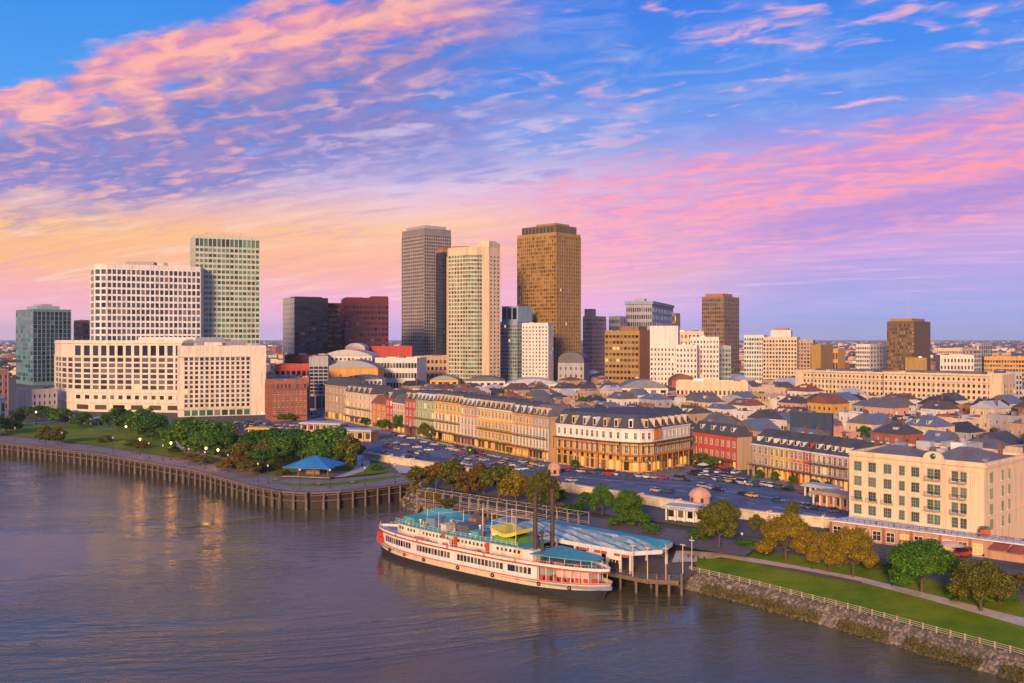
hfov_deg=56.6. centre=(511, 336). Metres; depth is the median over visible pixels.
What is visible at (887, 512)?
window
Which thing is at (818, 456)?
window
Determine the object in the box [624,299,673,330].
office block
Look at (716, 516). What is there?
tree
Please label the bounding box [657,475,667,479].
parked car
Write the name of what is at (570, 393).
old town house
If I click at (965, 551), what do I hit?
parked car
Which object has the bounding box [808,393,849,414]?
old town house
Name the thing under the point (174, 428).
tree
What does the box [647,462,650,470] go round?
window
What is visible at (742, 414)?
old town block
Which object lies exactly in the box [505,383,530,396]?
old town house
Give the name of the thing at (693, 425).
old town house
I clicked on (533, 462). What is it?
parked car
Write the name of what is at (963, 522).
window
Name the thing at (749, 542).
bush
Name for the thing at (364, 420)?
tree
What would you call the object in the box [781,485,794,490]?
parked car
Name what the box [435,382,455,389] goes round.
old town house
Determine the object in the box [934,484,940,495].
window
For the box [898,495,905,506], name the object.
window
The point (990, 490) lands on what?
window
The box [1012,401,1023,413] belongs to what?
old town house
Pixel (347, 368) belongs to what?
shopping hall
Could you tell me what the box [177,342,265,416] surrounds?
hotel wing
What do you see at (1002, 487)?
window
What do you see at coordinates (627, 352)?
office block
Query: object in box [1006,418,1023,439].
old town block
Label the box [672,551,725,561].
path
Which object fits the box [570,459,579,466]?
tree
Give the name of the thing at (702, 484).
parked car
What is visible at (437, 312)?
window
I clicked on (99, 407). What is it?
window
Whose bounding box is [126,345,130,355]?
window
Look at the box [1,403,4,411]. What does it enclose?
window
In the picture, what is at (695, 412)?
old town house
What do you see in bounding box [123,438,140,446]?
bush
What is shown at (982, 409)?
old town house
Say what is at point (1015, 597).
bush
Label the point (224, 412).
window
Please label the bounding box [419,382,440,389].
old town house
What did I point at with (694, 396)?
old town house
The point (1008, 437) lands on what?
old town house
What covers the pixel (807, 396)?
old town block
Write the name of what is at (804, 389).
old town house
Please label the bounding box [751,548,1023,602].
planting bed
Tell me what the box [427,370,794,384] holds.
rooftops
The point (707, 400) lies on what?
old town house
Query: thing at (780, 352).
apartment block
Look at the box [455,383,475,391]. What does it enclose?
old town house
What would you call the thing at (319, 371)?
glass block
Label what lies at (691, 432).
old town block
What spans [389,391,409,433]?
townhouse
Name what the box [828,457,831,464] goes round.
window
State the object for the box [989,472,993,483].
window
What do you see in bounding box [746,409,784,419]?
old town house
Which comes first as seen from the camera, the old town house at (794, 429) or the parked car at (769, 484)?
the parked car at (769, 484)
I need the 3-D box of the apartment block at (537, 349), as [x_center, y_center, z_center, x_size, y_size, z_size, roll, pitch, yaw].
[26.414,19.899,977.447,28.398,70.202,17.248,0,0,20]
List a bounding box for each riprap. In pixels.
[400,483,689,584]
[671,572,1023,682]
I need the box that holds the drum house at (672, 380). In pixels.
[668,374,694,387]
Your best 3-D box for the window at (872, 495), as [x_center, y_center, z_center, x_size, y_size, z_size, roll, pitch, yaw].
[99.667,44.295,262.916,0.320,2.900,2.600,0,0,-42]
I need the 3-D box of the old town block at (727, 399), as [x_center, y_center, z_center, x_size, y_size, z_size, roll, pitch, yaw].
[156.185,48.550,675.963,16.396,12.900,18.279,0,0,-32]
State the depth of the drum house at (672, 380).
860.00 m
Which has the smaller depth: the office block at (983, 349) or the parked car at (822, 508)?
the parked car at (822, 508)
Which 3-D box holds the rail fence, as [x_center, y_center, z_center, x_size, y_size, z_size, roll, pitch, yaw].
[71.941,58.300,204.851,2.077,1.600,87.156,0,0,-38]
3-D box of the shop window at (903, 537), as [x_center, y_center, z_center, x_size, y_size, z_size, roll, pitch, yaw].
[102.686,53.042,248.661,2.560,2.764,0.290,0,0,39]
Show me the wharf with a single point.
(305, 500)
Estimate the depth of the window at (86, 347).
702.07 m
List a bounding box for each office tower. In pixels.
[16,304,70,384]
[190,232,259,344]
[283,296,327,362]
[328,303,342,352]
[341,296,388,349]
[402,224,450,356]
[436,247,447,354]
[517,223,580,380]
[702,293,738,366]
[887,302,929,370]
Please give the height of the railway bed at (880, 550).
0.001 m
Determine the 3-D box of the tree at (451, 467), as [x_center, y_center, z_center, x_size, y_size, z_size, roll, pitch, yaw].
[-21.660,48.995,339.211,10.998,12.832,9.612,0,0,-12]
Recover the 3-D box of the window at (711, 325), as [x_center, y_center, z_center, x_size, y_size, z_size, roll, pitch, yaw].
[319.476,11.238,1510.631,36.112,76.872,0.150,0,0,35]
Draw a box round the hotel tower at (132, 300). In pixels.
[90,261,202,339]
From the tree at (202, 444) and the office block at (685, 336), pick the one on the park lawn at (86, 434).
the tree at (202, 444)
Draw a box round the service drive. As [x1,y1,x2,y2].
[555,512,755,555]
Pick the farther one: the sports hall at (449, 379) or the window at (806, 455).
the sports hall at (449, 379)
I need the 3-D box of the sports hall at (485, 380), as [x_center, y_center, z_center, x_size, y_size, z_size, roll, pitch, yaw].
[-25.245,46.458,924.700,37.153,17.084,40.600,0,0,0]
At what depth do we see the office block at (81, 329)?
1184.69 m
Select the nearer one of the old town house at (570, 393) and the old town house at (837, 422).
the old town house at (837, 422)
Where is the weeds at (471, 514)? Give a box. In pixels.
[401,495,681,564]
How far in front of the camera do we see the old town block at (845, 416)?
561.23 m
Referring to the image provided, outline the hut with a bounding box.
[246,426,276,432]
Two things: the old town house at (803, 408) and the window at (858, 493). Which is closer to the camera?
the window at (858, 493)
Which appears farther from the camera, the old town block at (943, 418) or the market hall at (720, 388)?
the market hall at (720, 388)
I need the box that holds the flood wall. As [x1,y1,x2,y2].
[363,452,836,527]
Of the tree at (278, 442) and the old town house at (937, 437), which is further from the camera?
the old town house at (937, 437)
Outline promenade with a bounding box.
[0,434,409,491]
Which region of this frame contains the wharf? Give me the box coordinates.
[0,441,416,510]
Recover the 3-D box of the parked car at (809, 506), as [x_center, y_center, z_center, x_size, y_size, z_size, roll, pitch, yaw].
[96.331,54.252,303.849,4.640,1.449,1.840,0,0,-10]
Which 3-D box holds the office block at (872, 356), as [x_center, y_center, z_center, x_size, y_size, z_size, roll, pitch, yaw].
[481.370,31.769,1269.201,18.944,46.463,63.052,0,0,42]
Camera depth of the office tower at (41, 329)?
1092.65 m
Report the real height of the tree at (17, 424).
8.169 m
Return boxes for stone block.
[795,368,887,394]
[883,370,1015,402]
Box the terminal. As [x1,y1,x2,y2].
[517,518,672,573]
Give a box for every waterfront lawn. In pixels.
[694,558,1023,653]
[733,552,1023,617]
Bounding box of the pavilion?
[281,455,347,478]
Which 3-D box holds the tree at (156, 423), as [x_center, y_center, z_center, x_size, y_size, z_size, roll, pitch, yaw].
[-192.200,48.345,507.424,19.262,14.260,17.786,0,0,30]
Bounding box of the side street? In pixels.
[298,410,324,420]
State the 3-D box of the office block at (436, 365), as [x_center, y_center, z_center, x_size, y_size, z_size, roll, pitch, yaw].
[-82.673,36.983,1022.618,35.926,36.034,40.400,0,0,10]
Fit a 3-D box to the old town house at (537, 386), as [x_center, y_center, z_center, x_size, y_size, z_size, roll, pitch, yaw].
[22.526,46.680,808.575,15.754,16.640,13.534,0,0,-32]
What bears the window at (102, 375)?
in the hotel at (105, 375)
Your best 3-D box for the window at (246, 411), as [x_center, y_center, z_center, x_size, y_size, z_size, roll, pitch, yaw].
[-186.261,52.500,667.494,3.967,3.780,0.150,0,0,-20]
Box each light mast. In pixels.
[630,545,635,576]
[645,547,649,578]
[663,548,668,579]
[680,544,685,573]
[689,536,694,569]
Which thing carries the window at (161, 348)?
in the hotel at (105, 375)
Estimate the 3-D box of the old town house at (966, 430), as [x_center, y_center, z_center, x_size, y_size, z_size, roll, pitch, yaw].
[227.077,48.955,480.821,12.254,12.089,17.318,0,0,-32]
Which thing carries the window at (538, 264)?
in the office tower at (549, 273)
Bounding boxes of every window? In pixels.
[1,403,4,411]
[16,312,32,380]
[34,360,53,381]
[56,357,171,399]
[75,345,80,354]
[77,404,87,408]
[84,345,89,355]
[91,270,199,339]
[93,345,97,355]
[95,405,106,409]
[101,345,105,355]
[110,345,114,355]
[113,405,124,408]
[118,345,122,355]
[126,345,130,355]
[131,405,142,409]
[134,345,138,355]
[143,346,147,355]
[149,405,160,409]
[151,346,155,355]
[159,346,163,355]
[168,346,172,355]
[168,406,176,409]
[184,410,189,415]
[185,389,249,406]
[192,410,197,415]
[199,410,204,415]
[204,276,258,342]
[207,410,212,414]
[214,410,219,414]
[217,239,220,246]
[222,410,227,414]
[229,409,234,414]
[237,409,242,414]
[244,409,249,413]
[247,240,250,247]
[288,303,292,353]
[310,396,314,407]
[316,396,320,407]
[322,396,324,407]
[402,248,436,355]
[436,255,446,354]
[449,255,481,384]
[490,256,498,375]
[500,336,516,380]
[508,564,514,570]
[518,238,554,380]
[523,327,552,378]
[557,236,578,379]
[563,455,566,462]
[583,348,603,369]
[601,459,605,467]
[609,460,612,468]
[624,462,628,470]
[633,462,637,470]
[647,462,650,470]
[668,510,673,516]
[678,511,682,517]
[688,512,692,518]
[702,320,723,345]
[724,316,738,366]
[767,375,789,377]
[805,453,808,461]
[805,464,808,471]
[817,455,820,462]
[817,466,820,473]
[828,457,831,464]
[828,468,831,475]
[833,457,836,465]
[833,469,836,476]
[833,525,841,532]
[844,459,847,467]
[844,470,847,478]
[853,461,861,471]
[853,475,861,486]
[853,503,861,514]
[854,490,861,499]
[867,462,876,473]
[867,505,876,516]
[868,477,875,487]
[868,491,875,501]
[872,530,881,541]
[883,464,891,474]
[883,479,891,489]
[883,493,891,503]
[883,507,891,518]
[885,532,895,543]
[887,350,913,370]
[898,465,905,476]
[898,480,905,491]
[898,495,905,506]
[898,510,905,520]
[900,534,908,543]
[910,482,919,493]
[910,497,919,508]
[910,511,919,522]
[911,467,919,477]
[914,536,922,541]
[926,468,933,479]
[926,499,933,509]
[927,484,933,494]
[927,513,933,524]
[934,469,940,480]
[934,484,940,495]
[934,500,940,510]
[934,514,940,525]
[943,539,952,550]
[951,471,958,482]
[951,486,957,497]
[951,502,958,513]
[951,517,958,528]
[959,472,967,483]
[959,487,967,499]
[959,503,967,514]
[959,518,967,529]
[972,543,982,554]
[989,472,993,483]
[989,488,993,499]
[989,504,993,515]
[989,519,993,530]
[1001,470,1004,480]
[1001,485,1004,496]
[1001,500,1003,511]
[1001,515,1004,526]
[1008,468,1010,478]
[1008,483,1010,494]
[1008,499,1010,509]
[1008,513,1010,524]
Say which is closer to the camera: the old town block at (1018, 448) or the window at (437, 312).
the old town block at (1018, 448)
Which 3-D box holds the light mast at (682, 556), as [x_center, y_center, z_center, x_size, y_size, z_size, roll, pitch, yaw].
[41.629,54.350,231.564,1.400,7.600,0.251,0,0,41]
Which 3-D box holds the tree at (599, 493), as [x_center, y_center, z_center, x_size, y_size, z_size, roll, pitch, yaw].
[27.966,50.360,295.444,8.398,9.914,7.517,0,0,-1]
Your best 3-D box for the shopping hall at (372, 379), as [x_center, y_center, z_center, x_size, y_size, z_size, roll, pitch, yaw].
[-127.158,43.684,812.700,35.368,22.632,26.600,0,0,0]
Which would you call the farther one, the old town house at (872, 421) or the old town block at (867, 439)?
the old town house at (872, 421)
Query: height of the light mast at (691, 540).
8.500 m
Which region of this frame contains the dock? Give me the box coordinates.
[601,554,696,596]
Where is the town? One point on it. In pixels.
(850, 360)
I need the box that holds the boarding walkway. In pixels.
[417,488,588,525]
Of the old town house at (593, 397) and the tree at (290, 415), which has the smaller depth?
the tree at (290, 415)
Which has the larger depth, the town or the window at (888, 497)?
the town
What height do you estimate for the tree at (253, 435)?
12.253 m
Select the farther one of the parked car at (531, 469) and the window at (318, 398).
the window at (318, 398)
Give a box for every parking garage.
[375,356,426,389]
[983,355,1023,380]
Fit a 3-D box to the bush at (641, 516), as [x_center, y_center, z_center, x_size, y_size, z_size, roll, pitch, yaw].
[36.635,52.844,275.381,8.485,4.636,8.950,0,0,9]
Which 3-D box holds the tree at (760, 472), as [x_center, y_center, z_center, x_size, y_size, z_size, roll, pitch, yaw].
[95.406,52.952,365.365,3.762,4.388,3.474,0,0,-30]
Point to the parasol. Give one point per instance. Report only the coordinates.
(953, 544)
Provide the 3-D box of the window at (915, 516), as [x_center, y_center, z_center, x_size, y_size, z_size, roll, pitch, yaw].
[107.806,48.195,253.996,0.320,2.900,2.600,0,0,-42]
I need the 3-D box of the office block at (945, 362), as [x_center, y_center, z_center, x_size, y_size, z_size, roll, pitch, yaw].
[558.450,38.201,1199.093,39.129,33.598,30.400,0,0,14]
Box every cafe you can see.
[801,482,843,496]
[809,488,848,510]
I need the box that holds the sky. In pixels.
[0,0,1023,339]
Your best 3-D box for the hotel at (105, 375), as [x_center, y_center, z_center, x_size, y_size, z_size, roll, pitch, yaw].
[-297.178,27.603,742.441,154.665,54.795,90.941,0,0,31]
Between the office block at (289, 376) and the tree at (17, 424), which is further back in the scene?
the office block at (289, 376)
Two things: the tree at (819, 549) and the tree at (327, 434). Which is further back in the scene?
the tree at (327, 434)
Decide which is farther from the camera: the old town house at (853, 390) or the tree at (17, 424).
the old town house at (853, 390)
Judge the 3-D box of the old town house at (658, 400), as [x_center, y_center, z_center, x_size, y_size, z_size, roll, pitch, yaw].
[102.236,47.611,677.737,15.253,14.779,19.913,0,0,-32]
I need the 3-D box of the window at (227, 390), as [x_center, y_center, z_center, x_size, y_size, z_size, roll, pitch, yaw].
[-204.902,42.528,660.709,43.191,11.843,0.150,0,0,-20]
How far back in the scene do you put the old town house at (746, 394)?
728.73 m
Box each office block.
[0,369,8,414]
[74,320,89,339]
[266,374,300,378]
[275,363,308,375]
[285,353,327,362]
[414,355,446,379]
[500,306,531,381]
[583,309,605,371]
[605,326,649,383]
[609,316,626,330]
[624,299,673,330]
[672,313,679,325]
[680,330,704,344]
[719,345,730,379]
[811,344,832,368]
[833,348,844,368]
[856,343,886,370]
[904,356,926,370]
[935,354,973,370]
[937,348,974,370]
[975,342,991,370]
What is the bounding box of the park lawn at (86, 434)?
[0,421,394,477]
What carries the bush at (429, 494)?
on the ground at (14, 386)
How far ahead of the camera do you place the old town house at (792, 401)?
657.16 m
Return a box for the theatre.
[558,352,588,381]
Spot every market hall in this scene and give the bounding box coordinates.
[618,378,667,393]
[676,379,747,398]
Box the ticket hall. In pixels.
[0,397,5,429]
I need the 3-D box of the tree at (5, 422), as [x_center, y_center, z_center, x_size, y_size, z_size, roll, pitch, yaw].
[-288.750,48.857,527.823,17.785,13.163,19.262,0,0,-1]
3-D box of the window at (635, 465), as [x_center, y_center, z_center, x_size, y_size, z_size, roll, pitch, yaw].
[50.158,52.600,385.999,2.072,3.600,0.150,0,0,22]
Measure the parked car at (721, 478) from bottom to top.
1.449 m
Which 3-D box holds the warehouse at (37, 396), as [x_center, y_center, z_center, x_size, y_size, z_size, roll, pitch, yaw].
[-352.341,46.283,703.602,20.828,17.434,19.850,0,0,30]
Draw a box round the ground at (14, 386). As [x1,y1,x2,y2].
[0,340,1023,656]
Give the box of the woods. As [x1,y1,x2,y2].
[0,342,1023,378]
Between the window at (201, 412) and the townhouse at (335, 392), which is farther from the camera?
the window at (201, 412)
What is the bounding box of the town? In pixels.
[0,341,1023,376]
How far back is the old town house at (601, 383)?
915.96 m
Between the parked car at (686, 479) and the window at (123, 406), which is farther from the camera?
the window at (123, 406)
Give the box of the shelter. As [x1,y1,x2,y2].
[662,502,705,522]
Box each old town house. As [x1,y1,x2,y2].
[402,378,426,389]
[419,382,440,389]
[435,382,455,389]
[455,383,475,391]
[465,389,486,394]
[468,382,479,386]
[474,384,490,393]
[485,382,503,388]
[489,387,504,395]
[500,389,524,397]
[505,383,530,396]
[525,389,549,398]
[528,381,546,386]
[529,382,549,392]
[533,393,555,402]
[534,399,554,402]
[548,391,568,397]
[552,382,580,392]
[558,388,577,398]
[573,402,589,407]
[577,381,597,389]
[586,394,606,401]
[592,400,618,406]
[592,401,604,406]
[595,379,617,386]
[598,382,617,389]
[599,384,622,395]
[606,391,637,405]
[616,404,636,406]
[625,401,642,406]
[628,388,648,396]
[639,393,671,407]
[664,384,675,392]
[681,402,711,423]
[686,392,720,400]
[690,420,695,427]
[694,392,724,406]
[701,412,740,422]
[702,414,737,424]
[707,403,737,412]
[728,397,764,409]
[731,391,755,398]
[736,418,781,435]
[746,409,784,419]
[748,380,761,386]
[768,378,794,384]
[773,381,794,393]
[774,406,800,412]
[777,394,808,407]
[778,412,789,430]
[787,383,824,395]
[790,427,819,431]
[795,406,808,410]
[796,425,825,434]
[806,392,829,399]
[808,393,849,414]
[830,392,859,410]
[833,418,841,425]
[834,387,865,397]
[846,409,894,437]
[852,397,870,411]
[853,392,866,400]
[864,396,908,415]
[866,440,886,446]
[869,421,892,437]
[872,418,923,443]
[883,397,914,412]
[884,392,903,397]
[891,415,915,421]
[899,392,917,399]
[905,411,955,434]
[917,394,959,409]
[920,399,959,413]
[923,428,959,445]
[938,391,967,403]
[952,421,983,440]
[967,428,1023,444]
[970,397,1010,417]
[970,434,1010,451]
[971,398,1010,405]
[990,394,1021,406]
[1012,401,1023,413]
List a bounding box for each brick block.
[265,378,306,420]
[299,376,309,412]
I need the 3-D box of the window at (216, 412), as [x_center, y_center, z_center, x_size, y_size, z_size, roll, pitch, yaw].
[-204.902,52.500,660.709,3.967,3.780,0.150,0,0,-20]
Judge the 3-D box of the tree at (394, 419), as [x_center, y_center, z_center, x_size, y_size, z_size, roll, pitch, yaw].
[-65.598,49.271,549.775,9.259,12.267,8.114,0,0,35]
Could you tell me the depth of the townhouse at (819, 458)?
348.60 m
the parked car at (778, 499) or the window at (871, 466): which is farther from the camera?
the parked car at (778, 499)
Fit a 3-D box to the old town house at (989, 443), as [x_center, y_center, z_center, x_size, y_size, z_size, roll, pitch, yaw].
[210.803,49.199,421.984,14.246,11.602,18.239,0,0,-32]
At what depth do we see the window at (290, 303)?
999.43 m
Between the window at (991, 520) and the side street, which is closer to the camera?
the window at (991, 520)
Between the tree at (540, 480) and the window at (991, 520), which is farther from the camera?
the tree at (540, 480)
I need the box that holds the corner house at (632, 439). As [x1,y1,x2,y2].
[553,403,694,472]
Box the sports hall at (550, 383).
[505,377,557,388]
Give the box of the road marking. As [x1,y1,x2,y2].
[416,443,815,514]
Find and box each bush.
[95,435,113,441]
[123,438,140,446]
[133,440,151,447]
[164,446,181,451]
[182,452,199,459]
[192,455,213,462]
[215,460,237,467]
[248,465,266,472]
[261,462,279,469]
[275,469,291,475]
[368,464,382,469]
[405,485,424,493]
[419,490,443,499]
[436,498,458,507]
[547,502,569,512]
[564,503,586,514]
[607,514,627,525]
[624,511,651,526]
[639,523,661,533]
[686,528,714,539]
[733,538,755,546]
[860,556,883,567]
[880,563,892,572]
[946,591,971,601]
[982,592,1020,603]
[1009,573,1023,589]
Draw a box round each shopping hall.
[325,349,378,365]
[329,359,383,377]
[345,343,368,350]
[349,374,385,384]
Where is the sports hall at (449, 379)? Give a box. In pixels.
[430,374,459,384]
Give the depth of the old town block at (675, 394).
767.88 m
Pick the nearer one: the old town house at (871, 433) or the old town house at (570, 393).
the old town house at (871, 433)
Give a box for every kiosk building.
[299,421,350,431]
[331,427,381,441]
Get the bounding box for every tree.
[0,415,11,427]
[0,419,22,431]
[9,412,28,421]
[13,406,38,416]
[25,405,51,418]
[34,425,52,444]
[45,427,67,444]
[47,408,72,425]
[69,412,93,426]
[99,406,132,431]
[119,411,133,431]
[124,407,167,432]
[134,414,168,439]
[158,417,200,451]
[180,420,208,453]
[187,420,239,454]
[190,431,221,454]
[206,432,236,457]
[219,452,252,470]
[222,439,260,455]
[233,435,256,444]
[238,459,265,474]
[240,430,262,439]
[247,449,277,462]
[255,437,277,459]
[256,427,287,452]
[269,434,303,461]
[273,428,310,457]
[282,433,310,459]
[285,413,296,418]
[301,425,360,459]
[303,439,330,458]
[322,440,357,467]
[328,434,366,467]
[360,417,370,424]
[375,419,381,427]
[380,419,390,428]
[392,414,398,428]
[394,415,402,427]
[404,465,431,484]
[418,422,430,435]
[422,461,450,488]
[426,426,435,439]
[437,457,465,491]
[453,467,486,495]
[466,446,473,452]
[468,462,495,493]
[477,463,514,496]
[497,470,528,501]
[513,480,545,505]
[525,467,561,512]
[556,489,569,501]
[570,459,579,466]
[577,492,591,509]
[589,484,614,514]
[612,488,645,520]
[691,453,706,462]
[693,498,741,546]
[705,456,718,464]
[747,514,765,534]
[753,511,820,561]
[755,469,764,477]
[770,471,778,480]
[783,500,800,513]
[788,475,798,484]
[805,531,850,571]
[828,526,879,576]
[856,426,870,437]
[884,538,959,592]
[946,557,1019,610]
[989,427,1000,431]
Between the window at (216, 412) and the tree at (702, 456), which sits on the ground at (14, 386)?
the tree at (702, 456)
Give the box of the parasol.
[940,541,965,547]
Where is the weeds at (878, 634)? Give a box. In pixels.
[698,582,1023,682]
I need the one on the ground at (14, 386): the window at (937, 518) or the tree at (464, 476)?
the tree at (464, 476)
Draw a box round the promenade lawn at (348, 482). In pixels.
[267,476,403,485]
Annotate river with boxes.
[0,454,1017,682]
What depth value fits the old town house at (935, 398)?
642.13 m
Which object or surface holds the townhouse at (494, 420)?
on the ground at (14, 386)
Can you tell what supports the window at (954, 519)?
in the hotel at (960, 492)
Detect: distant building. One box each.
[271,345,281,352]
[992,351,1001,355]
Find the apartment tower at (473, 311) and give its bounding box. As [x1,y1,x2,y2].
[447,241,499,384]
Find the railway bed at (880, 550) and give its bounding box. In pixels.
[374,463,1023,588]
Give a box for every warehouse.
[15,387,56,412]
[369,345,411,356]
[790,411,832,435]
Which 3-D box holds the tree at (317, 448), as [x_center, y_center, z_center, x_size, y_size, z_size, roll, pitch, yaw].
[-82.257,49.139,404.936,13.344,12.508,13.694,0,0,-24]
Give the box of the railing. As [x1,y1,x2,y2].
[4,440,365,491]
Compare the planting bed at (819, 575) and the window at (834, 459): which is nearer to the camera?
the planting bed at (819, 575)
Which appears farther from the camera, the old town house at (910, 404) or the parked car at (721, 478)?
the old town house at (910, 404)
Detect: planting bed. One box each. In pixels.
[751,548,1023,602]
[762,564,861,584]
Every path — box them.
[20,421,54,423]
[175,440,226,458]
[335,455,369,476]
[391,463,411,472]
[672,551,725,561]
[723,553,1023,625]
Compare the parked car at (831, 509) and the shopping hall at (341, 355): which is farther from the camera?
the shopping hall at (341, 355)
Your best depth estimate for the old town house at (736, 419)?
530.07 m
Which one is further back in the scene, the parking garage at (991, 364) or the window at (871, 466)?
the parking garage at (991, 364)
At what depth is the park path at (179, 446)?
456.23 m
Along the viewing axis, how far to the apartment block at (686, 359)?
917.06 m
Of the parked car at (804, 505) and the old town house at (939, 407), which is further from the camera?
the old town house at (939, 407)
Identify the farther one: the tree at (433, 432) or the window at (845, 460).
the tree at (433, 432)
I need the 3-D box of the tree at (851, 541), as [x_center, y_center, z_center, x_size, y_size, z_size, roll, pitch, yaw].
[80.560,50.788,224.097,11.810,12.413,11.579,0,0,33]
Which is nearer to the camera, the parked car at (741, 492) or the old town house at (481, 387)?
the parked car at (741, 492)
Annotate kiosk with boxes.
[548,461,560,475]
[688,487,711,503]
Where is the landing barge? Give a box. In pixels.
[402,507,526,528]
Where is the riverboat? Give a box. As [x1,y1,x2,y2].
[377,475,612,598]
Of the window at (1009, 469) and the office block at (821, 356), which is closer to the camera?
the window at (1009, 469)
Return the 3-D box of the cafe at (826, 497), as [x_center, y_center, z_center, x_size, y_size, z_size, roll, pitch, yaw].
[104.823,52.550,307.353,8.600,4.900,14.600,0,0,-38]
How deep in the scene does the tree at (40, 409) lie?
633.38 m
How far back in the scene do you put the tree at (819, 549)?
226.94 m
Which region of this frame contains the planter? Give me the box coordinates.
[978,526,990,535]
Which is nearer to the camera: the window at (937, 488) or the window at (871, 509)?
the window at (937, 488)
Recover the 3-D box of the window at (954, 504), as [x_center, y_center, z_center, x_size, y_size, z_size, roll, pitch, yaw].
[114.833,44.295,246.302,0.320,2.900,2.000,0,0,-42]
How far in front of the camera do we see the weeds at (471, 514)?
344.17 m
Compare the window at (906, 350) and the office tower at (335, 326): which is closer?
the office tower at (335, 326)
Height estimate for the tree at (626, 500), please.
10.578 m
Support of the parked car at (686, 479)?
on the car park
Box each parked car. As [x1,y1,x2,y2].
[517,463,529,467]
[518,458,526,462]
[526,467,537,470]
[529,459,538,465]
[561,467,571,471]
[565,477,577,481]
[575,468,585,472]
[595,468,605,473]
[602,469,615,474]
[618,471,628,476]
[634,473,643,477]
[650,487,660,491]
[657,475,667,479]
[660,488,673,493]
[670,474,684,480]
[681,477,691,481]
[690,469,701,475]
[697,482,706,487]
[706,484,714,489]
[712,486,724,490]
[716,477,725,481]
[724,467,734,473]
[730,469,740,473]
[736,477,747,484]
[737,491,746,495]
[744,492,757,496]
[751,482,762,486]
[765,482,773,487]
[771,497,784,502]
[773,483,784,489]
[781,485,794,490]
[801,503,812,508]
[805,504,815,509]
[816,506,826,510]
[826,506,842,512]
[952,546,972,556]
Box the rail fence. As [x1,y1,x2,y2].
[689,566,1023,654]
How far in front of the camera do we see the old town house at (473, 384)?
860.84 m
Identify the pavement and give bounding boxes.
[326,419,548,466]
[560,465,695,477]
[750,475,806,489]
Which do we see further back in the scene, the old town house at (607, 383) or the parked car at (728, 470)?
the old town house at (607, 383)
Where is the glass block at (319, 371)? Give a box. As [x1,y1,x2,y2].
[309,356,328,409]
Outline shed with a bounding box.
[90,417,115,424]
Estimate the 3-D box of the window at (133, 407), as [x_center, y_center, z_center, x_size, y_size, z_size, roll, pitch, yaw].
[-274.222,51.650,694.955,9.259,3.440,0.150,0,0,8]
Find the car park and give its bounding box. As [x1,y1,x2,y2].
[242,415,1023,564]
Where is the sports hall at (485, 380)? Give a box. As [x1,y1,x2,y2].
[466,375,504,386]
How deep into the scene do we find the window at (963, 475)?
244.74 m
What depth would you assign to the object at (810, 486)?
326.54 m
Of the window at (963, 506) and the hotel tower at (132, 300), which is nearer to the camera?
the window at (963, 506)
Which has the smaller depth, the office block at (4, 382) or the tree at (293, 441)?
the tree at (293, 441)
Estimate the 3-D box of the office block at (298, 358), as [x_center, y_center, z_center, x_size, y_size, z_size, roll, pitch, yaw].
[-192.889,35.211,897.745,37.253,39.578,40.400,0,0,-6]
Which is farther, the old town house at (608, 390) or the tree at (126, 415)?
the old town house at (608, 390)
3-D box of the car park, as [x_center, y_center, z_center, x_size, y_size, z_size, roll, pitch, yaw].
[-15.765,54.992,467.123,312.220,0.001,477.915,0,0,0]
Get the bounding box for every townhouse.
[324,374,366,421]
[342,381,392,426]
[371,391,386,429]
[382,387,410,430]
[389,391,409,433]
[401,387,422,435]
[413,386,445,439]
[434,387,481,444]
[459,391,496,447]
[476,393,534,454]
[506,398,553,458]
[529,399,572,461]
[690,418,752,469]
[747,424,783,477]
[765,426,802,480]
[785,429,816,483]
[798,430,824,483]
[806,430,841,482]
[823,432,870,491]
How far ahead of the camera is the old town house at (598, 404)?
561.06 m
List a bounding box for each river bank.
[403,483,672,558]
[683,573,1023,675]
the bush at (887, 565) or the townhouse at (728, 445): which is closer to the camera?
the bush at (887, 565)
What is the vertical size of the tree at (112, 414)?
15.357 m
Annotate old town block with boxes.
[553,396,576,402]
[563,399,585,405]
[577,388,599,397]
[582,393,607,399]
[586,400,598,406]
[640,403,663,407]
[662,393,685,396]
[672,397,693,405]
[676,402,707,409]
[690,427,692,451]
[714,412,729,415]
[721,396,735,403]
[730,408,756,420]
[750,384,785,395]
[750,398,770,408]
[752,391,783,401]
[763,417,786,429]
[770,396,785,409]
[792,394,811,397]
[833,411,843,419]
[833,425,861,438]
[839,410,869,429]
[854,437,889,443]
[866,393,885,399]
[905,414,944,419]
[909,396,927,411]
[909,410,935,415]
[936,411,979,416]
[941,437,982,448]
[945,413,989,431]
[959,402,972,413]
[986,411,1023,430]
[1005,444,1023,452]
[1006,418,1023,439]
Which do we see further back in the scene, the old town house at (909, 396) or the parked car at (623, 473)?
the old town house at (909, 396)
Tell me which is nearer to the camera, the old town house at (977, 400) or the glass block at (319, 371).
the old town house at (977, 400)
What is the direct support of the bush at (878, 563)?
on the planting bed at (940, 578)
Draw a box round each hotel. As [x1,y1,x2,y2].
[54,337,245,412]
[827,440,1023,562]
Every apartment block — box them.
[522,322,552,379]
[650,326,679,384]
[676,343,697,378]
[690,336,718,379]
[744,335,766,382]
[763,328,799,378]
[799,339,814,369]
[994,369,1021,397]
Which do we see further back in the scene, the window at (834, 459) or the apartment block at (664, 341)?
the apartment block at (664, 341)

